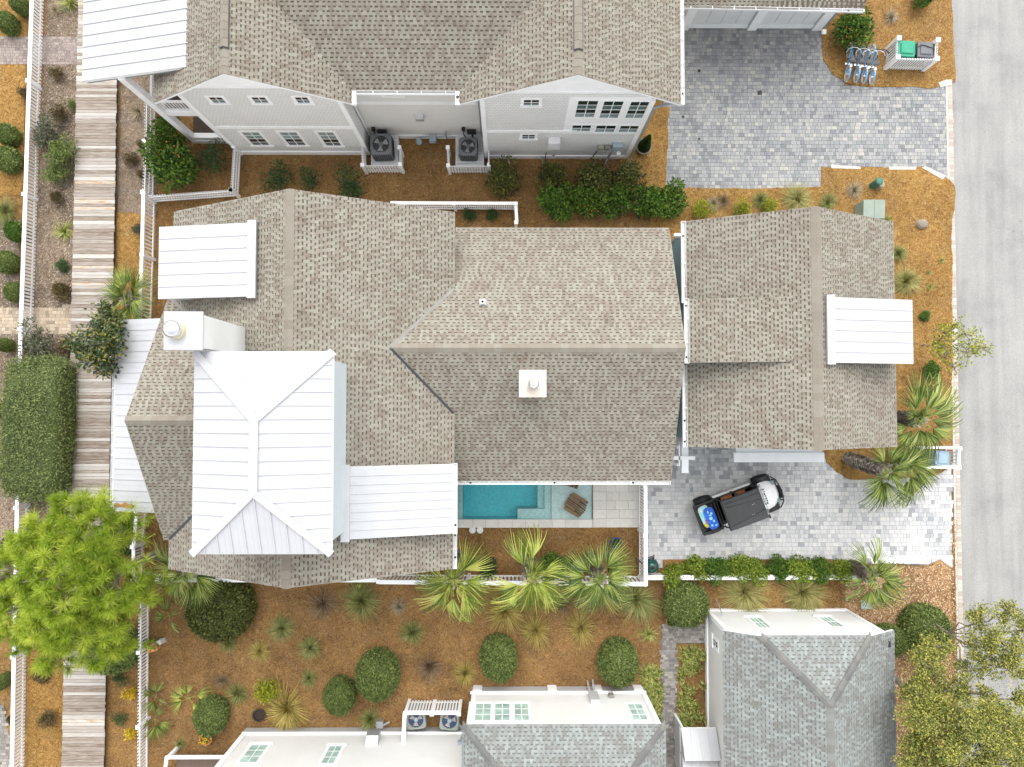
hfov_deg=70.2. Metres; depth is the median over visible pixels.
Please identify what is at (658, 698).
grass bed
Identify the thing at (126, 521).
shrub
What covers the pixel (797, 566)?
shrub
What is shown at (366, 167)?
picket fence
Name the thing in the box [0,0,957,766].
ground
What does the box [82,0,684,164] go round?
house
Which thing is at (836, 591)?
pine straw bed
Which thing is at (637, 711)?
window
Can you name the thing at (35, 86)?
picket fence
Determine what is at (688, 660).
grass bed
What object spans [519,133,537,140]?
window
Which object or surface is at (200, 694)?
fan palm
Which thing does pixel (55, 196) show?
shrub
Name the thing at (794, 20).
garage door
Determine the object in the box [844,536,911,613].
fan palm
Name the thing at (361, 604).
ornamental grass
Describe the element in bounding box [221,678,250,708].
ornamental grass
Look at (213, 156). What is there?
shrub
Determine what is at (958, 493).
kerb
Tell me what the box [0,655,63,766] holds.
straw bed
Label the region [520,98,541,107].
window
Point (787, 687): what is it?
house
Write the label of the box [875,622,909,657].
clipped bush
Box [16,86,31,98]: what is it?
shrub
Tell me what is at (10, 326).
tan walk
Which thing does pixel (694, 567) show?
shrub
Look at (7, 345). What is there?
clipped bush
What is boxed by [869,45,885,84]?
bicycle
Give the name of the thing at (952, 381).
kerb edge
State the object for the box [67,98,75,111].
shrub
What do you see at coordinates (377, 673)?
clipped bush
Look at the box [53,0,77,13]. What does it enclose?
ornamental grass
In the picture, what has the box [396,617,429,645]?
ornamental grass
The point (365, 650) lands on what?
fallen needles
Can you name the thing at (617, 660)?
clipped bush
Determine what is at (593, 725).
house
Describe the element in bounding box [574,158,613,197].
shrub
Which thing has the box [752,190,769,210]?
ornamental grass
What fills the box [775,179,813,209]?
ornamental grass
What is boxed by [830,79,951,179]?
concrete border
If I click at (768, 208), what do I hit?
shrub
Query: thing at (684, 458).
arbor
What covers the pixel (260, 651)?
ornamental grass
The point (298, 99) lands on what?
window
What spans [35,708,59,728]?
shrub
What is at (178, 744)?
ornamental grass
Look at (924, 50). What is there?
wheeled bin
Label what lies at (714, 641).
window
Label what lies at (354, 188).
shrub
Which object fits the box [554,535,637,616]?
fan palm
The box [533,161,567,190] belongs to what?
shrub
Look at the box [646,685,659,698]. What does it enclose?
ornamental grass
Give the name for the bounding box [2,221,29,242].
clipped bush
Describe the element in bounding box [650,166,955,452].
straw bed
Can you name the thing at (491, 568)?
shrub
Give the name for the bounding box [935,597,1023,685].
leafy tree
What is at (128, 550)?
shrub
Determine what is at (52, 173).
shrub
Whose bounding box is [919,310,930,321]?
shrub
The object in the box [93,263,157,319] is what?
fan palm
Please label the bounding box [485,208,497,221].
shrub
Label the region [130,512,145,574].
picket fence
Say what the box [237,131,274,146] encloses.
window
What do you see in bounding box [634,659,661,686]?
ornamental grass
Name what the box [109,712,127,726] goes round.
shrub
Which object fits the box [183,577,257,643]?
clipped bush
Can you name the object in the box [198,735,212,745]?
plant pot
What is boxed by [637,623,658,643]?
ornamental grass
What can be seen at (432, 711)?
picket fence
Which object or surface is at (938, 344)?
leafy tree
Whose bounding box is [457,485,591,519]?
pool
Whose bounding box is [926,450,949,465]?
wheeled bin
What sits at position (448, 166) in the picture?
picket fence
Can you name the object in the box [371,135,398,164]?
equipment platform
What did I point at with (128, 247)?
straw bed
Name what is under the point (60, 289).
shrub
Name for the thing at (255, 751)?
window
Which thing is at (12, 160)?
clipped bush
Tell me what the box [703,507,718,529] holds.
foam board
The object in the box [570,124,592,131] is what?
window
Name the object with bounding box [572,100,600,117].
window
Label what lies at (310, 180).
shrub
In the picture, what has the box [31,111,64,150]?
shrub
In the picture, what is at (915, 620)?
clipped bush
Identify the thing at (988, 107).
road
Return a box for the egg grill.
[635,555,658,573]
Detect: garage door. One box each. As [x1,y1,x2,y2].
[689,10,756,27]
[758,12,822,28]
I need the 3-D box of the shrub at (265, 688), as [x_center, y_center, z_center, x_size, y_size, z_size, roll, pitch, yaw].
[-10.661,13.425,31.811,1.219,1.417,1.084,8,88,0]
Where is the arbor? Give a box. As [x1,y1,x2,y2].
[673,445,694,472]
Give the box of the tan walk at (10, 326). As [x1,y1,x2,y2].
[0,304,75,333]
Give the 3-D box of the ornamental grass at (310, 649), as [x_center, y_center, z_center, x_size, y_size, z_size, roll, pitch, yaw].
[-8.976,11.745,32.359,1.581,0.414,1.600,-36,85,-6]
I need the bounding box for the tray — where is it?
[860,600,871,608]
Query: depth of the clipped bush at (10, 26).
32.77 m
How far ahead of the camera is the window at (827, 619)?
30.84 m
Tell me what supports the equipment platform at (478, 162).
on the ground at (120, 746)
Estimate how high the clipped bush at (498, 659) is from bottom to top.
1.584 m
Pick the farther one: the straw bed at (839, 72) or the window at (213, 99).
the straw bed at (839, 72)
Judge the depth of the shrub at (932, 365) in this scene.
32.78 m
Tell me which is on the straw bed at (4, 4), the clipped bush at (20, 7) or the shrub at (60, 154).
the clipped bush at (20, 7)
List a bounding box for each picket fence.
[10,0,43,766]
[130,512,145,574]
[134,574,377,581]
[135,604,150,766]
[138,191,155,318]
[140,103,156,195]
[145,188,238,203]
[228,146,242,197]
[360,145,404,173]
[376,573,647,585]
[390,201,517,227]
[401,698,461,742]
[446,145,490,174]
[637,485,647,585]
[883,35,940,71]
[905,445,961,468]
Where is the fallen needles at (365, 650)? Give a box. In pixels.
[148,583,664,766]
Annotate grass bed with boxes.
[640,663,666,721]
[674,643,706,726]
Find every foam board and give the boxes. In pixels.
[698,505,707,527]
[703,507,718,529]
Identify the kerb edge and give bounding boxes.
[945,86,959,765]
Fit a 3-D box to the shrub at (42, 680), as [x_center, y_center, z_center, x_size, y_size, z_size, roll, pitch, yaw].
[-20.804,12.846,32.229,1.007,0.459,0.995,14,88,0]
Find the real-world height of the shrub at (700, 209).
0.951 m
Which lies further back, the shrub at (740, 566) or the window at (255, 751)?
the shrub at (740, 566)
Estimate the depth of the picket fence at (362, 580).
31.48 m
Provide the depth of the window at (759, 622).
30.71 m
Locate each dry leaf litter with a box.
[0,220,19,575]
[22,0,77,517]
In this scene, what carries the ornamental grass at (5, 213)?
on the ground at (120, 746)
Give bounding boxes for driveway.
[640,437,953,567]
[663,28,953,188]
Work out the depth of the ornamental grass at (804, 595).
32.45 m
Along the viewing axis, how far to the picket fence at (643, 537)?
31.43 m
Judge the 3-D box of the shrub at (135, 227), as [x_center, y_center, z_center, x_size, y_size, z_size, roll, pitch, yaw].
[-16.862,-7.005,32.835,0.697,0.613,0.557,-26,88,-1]
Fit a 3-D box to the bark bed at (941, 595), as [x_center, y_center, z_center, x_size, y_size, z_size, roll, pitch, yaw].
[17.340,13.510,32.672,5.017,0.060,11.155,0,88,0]
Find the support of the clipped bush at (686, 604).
on the pine straw bed at (836, 591)
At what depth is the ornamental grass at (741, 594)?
32.42 m
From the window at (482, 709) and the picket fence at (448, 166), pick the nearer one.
the window at (482, 709)
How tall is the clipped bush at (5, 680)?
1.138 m
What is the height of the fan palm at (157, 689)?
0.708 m
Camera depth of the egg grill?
31.79 m
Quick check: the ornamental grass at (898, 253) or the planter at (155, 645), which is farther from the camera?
the ornamental grass at (898, 253)
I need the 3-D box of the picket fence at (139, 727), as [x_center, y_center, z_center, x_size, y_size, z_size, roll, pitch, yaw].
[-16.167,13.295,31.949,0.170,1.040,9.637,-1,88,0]
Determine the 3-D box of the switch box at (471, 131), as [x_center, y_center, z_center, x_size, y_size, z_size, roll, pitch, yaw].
[-1.915,-11.120,32.514,0.620,0.861,0.370,0,88,0]
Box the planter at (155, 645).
[143,637,165,652]
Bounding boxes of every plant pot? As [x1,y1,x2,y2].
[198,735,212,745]
[252,709,264,721]
[610,537,621,548]
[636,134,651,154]
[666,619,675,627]
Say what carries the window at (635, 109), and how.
in the house at (555, 79)
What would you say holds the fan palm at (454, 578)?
on the ground at (120, 746)
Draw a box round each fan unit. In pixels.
[370,133,394,160]
[406,703,427,729]
[439,703,459,730]
[459,137,477,160]
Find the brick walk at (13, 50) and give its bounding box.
[0,36,76,64]
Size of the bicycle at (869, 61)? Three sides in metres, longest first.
1.824 x 0.992 x 0.720 m
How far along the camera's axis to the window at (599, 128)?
29.88 m
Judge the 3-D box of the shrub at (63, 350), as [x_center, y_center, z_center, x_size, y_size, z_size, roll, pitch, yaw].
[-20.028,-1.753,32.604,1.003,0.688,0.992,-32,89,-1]
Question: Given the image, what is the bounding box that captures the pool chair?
[563,492,587,517]
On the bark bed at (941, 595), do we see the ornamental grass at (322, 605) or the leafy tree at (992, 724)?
the leafy tree at (992, 724)
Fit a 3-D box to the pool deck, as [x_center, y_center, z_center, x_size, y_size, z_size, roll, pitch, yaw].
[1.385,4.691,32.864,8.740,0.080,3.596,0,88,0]
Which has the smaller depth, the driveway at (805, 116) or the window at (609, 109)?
the window at (609, 109)
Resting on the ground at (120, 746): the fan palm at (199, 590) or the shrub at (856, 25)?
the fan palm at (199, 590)
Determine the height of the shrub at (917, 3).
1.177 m
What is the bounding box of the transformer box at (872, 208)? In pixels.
[854,200,884,218]
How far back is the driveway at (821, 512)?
32.89 m
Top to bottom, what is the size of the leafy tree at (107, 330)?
5.266 m
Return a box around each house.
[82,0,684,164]
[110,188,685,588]
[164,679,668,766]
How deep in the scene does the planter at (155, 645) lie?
32.06 m
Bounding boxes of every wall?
[648,573,857,579]
[868,557,929,562]
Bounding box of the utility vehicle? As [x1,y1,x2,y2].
[692,474,783,535]
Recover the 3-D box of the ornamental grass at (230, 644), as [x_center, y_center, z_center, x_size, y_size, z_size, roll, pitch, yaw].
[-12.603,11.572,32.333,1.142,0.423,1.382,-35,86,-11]
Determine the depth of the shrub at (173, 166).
31.58 m
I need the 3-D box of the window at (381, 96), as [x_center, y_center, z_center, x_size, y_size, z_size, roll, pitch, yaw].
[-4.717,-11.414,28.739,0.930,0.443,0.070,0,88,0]
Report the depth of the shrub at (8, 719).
31.97 m
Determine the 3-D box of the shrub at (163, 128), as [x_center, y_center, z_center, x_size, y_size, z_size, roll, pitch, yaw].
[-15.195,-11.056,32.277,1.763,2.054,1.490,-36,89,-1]
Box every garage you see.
[672,206,913,461]
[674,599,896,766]
[684,0,865,34]
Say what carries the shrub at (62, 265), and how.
on the sandy bed at (46, 265)
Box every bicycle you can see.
[844,43,861,81]
[853,45,870,82]
[861,44,877,83]
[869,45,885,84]
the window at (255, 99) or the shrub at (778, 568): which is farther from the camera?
the shrub at (778, 568)
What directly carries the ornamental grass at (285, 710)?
on the ground at (120, 746)
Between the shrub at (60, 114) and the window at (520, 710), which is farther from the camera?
the shrub at (60, 114)
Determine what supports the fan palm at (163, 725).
on the ground at (120, 746)
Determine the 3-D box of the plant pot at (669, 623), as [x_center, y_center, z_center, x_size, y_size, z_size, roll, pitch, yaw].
[7.147,10.624,32.441,0.530,0.553,0.568,0,88,0]
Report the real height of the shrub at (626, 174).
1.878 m
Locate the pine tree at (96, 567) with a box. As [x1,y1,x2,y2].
[0,483,177,679]
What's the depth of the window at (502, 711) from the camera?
29.89 m
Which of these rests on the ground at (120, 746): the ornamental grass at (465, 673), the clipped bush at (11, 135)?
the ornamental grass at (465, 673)
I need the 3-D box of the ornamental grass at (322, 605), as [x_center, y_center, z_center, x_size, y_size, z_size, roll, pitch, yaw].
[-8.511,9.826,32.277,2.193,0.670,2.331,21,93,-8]
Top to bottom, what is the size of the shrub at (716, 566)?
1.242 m
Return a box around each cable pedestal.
[869,177,882,188]
[875,182,884,189]
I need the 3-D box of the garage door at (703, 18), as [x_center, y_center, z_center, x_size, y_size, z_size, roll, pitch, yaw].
[9.480,-16.471,32.286,2.700,2.620,0.090,0,88,0]
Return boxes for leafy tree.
[61,299,129,379]
[890,627,1023,766]
[921,313,993,376]
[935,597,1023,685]
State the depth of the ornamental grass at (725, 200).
33.20 m
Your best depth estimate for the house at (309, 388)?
25.25 m
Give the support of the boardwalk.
on the ground at (120, 746)
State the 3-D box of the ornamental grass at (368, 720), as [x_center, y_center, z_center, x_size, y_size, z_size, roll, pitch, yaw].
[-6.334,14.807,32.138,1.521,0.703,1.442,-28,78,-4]
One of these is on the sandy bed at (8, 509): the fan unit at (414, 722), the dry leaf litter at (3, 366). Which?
the dry leaf litter at (3, 366)
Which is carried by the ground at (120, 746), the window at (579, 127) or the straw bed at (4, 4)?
the straw bed at (4, 4)
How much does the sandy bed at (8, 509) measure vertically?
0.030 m
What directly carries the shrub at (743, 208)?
on the straw bed at (920, 175)
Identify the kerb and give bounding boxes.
[948,85,965,764]
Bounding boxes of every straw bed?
[0,0,29,38]
[0,61,25,195]
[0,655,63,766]
[114,212,151,318]
[620,107,669,195]
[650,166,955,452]
[662,559,848,619]
[820,0,955,88]
[825,439,951,479]
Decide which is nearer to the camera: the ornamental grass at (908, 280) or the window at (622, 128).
the window at (622, 128)
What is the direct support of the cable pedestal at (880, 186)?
on the straw bed at (920, 175)
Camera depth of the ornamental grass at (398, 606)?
32.49 m
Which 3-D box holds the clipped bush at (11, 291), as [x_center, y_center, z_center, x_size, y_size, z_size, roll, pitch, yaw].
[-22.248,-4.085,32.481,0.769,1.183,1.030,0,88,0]
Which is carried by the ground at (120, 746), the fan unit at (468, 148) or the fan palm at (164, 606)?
the fan palm at (164, 606)
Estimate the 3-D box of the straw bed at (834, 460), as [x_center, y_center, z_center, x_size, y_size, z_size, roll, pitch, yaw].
[17.053,3.436,33.000,5.793,0.065,1.851,0,88,0]
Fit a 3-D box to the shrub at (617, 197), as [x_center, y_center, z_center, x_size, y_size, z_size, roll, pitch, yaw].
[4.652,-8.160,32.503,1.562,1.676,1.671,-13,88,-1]
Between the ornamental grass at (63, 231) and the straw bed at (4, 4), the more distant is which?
the straw bed at (4, 4)
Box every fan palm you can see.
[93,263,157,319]
[141,704,172,741]
[142,680,167,716]
[147,537,223,610]
[152,596,179,632]
[169,685,212,714]
[412,538,496,624]
[487,524,570,615]
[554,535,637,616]
[842,441,920,512]
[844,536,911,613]
[885,367,963,463]
[886,440,941,507]
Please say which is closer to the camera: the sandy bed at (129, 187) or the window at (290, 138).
the window at (290, 138)
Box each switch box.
[371,127,386,133]
[462,127,475,136]
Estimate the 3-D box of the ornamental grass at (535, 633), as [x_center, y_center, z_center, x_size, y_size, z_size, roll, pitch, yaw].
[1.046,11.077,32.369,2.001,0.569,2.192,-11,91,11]
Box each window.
[204,95,231,104]
[235,742,273,763]
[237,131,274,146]
[247,95,273,104]
[275,131,309,146]
[290,95,315,104]
[314,131,345,147]
[317,743,346,764]
[381,96,404,97]
[473,702,492,721]
[492,702,511,721]
[512,702,531,721]
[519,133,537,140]
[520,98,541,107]
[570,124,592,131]
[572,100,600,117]
[593,124,617,132]
[597,100,625,118]
[616,125,638,132]
[622,101,649,118]
[624,702,650,720]
[711,632,718,653]
[743,615,775,628]
[813,614,848,627]
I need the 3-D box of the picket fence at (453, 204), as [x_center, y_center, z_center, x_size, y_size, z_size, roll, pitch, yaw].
[-2.550,-7.543,32.705,5.658,1.090,1.026,0,88,0]
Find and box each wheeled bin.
[888,40,915,65]
[908,42,933,66]
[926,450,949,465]
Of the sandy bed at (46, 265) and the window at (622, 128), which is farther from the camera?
the sandy bed at (46, 265)
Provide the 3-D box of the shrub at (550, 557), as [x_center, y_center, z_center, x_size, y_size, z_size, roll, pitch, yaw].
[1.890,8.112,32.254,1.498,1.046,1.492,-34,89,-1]
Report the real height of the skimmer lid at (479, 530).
0.070 m
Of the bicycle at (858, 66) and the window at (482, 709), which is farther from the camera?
the bicycle at (858, 66)
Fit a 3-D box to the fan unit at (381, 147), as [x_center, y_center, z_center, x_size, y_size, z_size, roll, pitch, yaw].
[-5.759,-10.495,32.375,0.952,0.900,0.952,-2,88,0]
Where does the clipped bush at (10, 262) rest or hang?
on the ground at (120, 746)
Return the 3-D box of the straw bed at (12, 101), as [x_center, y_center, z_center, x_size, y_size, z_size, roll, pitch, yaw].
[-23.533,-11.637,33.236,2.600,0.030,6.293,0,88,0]
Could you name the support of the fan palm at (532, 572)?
on the ground at (120, 746)
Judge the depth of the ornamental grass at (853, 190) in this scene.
33.26 m
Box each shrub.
[0,538,9,551]
[6,714,16,724]
[14,316,54,359]
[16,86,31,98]
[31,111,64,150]
[31,665,53,684]
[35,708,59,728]
[39,160,74,185]
[42,132,79,166]
[47,67,66,82]
[48,103,68,122]
[48,281,71,303]
[49,191,66,207]
[54,257,70,272]
[55,335,70,355]
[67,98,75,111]
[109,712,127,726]
[111,673,130,688]
[115,532,139,556]
[116,513,133,533]
[120,686,137,700]
[122,151,140,167]
[123,726,138,740]
[130,222,140,235]
[135,138,145,147]
[135,167,150,179]
[137,136,201,194]
[146,116,191,154]
[196,137,229,175]
[253,677,282,705]
[258,158,295,192]
[297,165,323,191]
[331,160,368,197]
[462,208,476,221]
[479,556,498,577]
[484,154,523,201]
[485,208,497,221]
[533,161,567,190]
[536,181,576,224]
[539,551,571,579]
[569,557,581,570]
[570,182,608,220]
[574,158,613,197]
[599,182,632,220]
[611,158,646,198]
[629,184,665,221]
[658,176,688,218]
[661,562,684,589]
[681,553,708,582]
[691,197,716,218]
[701,556,731,585]
[724,553,754,582]
[731,197,751,215]
[745,556,769,587]
[760,196,778,211]
[765,552,791,582]
[786,553,817,583]
[803,555,830,584]
[828,558,854,583]
[831,5,874,53]
[911,0,932,8]
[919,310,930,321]
[922,359,941,380]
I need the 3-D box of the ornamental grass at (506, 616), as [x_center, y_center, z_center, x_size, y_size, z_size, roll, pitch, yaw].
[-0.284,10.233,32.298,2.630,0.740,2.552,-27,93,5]
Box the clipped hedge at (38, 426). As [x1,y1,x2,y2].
[0,351,80,505]
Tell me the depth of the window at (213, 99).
27.49 m
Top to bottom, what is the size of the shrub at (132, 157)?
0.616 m
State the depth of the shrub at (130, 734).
31.95 m
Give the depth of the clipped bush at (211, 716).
31.47 m
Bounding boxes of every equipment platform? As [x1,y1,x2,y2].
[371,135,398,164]
[455,134,483,167]
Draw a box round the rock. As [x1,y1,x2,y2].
[916,219,927,228]
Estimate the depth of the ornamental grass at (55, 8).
33.31 m
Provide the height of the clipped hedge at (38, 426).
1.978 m
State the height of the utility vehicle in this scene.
2.027 m
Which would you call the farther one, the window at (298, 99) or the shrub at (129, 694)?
the shrub at (129, 694)
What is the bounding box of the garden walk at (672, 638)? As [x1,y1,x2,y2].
[659,624,704,766]
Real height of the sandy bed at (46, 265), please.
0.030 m
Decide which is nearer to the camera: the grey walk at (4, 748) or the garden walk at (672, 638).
the grey walk at (4, 748)
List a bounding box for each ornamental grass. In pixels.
[0,190,19,230]
[46,1,62,18]
[48,218,72,246]
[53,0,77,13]
[127,99,143,121]
[174,736,186,748]
[211,670,233,690]
[217,638,238,653]
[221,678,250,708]
[244,635,270,663]
[259,673,311,731]
[265,611,298,646]
[296,586,343,625]
[297,634,322,663]
[299,668,318,690]
[335,582,386,624]
[357,707,381,730]
[390,595,407,617]
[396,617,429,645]
[413,650,448,684]
[449,657,477,687]
[480,585,530,635]
[518,611,554,652]
[549,592,576,620]
[563,605,600,650]
[606,574,662,630]
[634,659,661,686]
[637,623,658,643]
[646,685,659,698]
[703,194,722,211]
[715,191,732,209]
[718,558,779,612]
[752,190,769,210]
[773,580,831,611]
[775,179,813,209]
[817,189,839,208]
[845,179,863,201]
[882,5,898,24]
[894,244,909,268]
[894,263,924,297]
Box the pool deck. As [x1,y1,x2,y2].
[457,485,638,527]
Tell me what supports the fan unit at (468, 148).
on the equipment platform at (478, 162)
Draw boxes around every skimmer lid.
[469,527,475,533]
[477,527,482,533]
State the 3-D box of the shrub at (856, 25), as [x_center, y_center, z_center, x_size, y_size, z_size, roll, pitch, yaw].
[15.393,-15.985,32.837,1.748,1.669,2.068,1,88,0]
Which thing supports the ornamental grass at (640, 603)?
on the ground at (120, 746)
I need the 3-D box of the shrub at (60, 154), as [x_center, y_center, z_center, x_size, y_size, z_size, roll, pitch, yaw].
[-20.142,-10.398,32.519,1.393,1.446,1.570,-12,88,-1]
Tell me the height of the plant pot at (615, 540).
0.642 m
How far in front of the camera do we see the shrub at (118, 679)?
32.15 m
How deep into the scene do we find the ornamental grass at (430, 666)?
32.32 m
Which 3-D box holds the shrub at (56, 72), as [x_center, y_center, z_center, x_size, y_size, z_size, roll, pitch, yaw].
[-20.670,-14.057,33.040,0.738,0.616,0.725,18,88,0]
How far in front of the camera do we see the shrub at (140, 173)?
32.83 m
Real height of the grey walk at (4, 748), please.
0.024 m
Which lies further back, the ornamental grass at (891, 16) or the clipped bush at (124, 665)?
the ornamental grass at (891, 16)
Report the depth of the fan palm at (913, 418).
30.25 m
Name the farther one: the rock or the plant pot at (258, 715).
the rock
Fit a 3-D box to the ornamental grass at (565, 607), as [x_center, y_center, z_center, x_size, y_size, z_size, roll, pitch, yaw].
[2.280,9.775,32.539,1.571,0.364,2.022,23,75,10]
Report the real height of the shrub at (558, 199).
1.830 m
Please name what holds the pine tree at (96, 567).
on the ground at (120, 746)
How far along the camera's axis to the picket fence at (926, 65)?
32.87 m
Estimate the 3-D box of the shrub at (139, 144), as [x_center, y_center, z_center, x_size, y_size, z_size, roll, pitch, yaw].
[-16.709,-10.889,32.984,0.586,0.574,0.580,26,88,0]
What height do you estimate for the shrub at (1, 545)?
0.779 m
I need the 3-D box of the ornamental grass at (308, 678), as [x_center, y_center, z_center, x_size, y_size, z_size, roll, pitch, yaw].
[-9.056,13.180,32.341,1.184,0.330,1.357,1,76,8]
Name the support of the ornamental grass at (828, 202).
on the straw bed at (920, 175)
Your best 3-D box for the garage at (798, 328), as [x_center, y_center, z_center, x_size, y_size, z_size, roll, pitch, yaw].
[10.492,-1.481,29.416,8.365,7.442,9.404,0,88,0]
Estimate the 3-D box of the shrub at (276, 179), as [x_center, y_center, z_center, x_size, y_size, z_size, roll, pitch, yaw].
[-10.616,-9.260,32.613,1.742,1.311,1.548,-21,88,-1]
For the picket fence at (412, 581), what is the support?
on the ground at (120, 746)
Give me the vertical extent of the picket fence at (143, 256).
1.190 m
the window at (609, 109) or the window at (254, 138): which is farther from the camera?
the window at (254, 138)
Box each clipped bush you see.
[0,10,21,37]
[0,122,23,146]
[0,145,24,174]
[0,249,20,275]
[0,337,16,352]
[0,670,10,690]
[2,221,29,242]
[2,281,26,303]
[7,0,34,17]
[83,624,144,676]
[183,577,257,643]
[192,692,230,737]
[321,674,357,716]
[354,645,400,703]
[478,632,518,684]
[595,635,639,689]
[660,580,709,628]
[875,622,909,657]
[896,601,954,653]
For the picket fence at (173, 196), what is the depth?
32.69 m
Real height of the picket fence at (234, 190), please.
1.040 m
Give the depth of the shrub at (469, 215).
32.80 m
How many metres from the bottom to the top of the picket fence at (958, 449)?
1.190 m
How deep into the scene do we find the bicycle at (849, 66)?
32.96 m
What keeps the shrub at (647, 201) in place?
on the ground at (120, 746)
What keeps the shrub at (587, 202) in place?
on the ground at (120, 746)
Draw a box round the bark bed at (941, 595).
[845,559,952,766]
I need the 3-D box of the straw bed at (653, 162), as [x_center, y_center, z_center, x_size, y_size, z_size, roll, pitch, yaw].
[6.088,-10.551,33.388,2.317,0.060,4.309,0,88,0]
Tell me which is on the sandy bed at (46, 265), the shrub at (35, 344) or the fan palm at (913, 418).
the shrub at (35, 344)
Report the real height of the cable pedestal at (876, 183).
0.785 m
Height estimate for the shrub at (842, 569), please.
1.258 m
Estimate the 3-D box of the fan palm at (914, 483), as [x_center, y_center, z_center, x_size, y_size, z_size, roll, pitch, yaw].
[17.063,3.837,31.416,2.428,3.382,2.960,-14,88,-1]
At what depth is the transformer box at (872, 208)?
32.52 m
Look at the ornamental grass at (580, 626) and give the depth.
32.43 m
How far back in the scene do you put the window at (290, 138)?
31.42 m
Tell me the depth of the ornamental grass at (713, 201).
33.20 m
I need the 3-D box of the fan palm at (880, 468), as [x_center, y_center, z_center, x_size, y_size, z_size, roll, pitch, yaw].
[15.781,3.963,31.259,2.512,3.577,3.210,0,88,0]
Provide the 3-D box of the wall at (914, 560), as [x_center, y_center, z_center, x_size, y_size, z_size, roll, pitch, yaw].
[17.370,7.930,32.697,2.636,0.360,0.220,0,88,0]
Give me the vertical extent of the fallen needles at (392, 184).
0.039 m
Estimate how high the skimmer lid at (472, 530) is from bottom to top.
0.070 m
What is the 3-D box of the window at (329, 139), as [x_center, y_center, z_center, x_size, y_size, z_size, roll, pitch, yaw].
[-7.880,-10.563,31.484,0.964,1.864,0.070,0,88,0]
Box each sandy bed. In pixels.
[0,219,20,619]
[24,0,119,533]
[116,75,157,215]
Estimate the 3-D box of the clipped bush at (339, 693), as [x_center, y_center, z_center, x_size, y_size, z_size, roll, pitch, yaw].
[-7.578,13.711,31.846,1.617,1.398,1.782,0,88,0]
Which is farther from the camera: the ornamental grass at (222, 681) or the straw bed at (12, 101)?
the straw bed at (12, 101)
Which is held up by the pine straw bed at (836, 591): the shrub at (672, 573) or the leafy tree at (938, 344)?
the shrub at (672, 573)
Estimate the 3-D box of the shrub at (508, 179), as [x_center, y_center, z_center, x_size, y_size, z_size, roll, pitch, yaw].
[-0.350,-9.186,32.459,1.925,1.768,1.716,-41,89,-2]
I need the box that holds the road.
[951,0,1023,766]
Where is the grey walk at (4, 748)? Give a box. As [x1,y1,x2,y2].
[0,705,9,766]
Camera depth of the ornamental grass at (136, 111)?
33.13 m
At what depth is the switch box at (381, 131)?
32.35 m
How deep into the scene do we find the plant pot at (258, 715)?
32.21 m
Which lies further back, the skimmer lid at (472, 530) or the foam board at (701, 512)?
the skimmer lid at (472, 530)
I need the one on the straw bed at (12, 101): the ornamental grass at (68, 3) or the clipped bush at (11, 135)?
the clipped bush at (11, 135)
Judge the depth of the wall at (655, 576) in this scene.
32.18 m
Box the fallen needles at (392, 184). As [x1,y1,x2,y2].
[154,145,642,242]
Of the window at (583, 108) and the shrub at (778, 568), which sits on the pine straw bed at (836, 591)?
the shrub at (778, 568)
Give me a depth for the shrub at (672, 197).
32.22 m
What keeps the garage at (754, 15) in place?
on the ground at (120, 746)
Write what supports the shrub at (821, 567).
on the pine straw bed at (836, 591)
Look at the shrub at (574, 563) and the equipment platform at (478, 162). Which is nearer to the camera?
the shrub at (574, 563)
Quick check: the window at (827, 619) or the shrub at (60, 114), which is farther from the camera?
the shrub at (60, 114)
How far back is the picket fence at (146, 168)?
32.55 m
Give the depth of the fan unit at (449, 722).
31.66 m
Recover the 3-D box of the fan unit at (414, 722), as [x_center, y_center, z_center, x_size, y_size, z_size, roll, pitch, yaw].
[-4.177,14.623,32.008,0.852,0.800,0.852,-6,88,-1]
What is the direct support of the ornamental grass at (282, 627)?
on the ground at (120, 746)
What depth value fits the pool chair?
32.48 m
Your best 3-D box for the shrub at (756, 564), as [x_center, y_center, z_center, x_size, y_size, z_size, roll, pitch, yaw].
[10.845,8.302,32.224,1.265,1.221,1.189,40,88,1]
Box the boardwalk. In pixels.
[61,0,117,766]
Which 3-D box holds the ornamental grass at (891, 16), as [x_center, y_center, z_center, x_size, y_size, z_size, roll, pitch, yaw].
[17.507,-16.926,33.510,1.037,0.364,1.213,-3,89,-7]

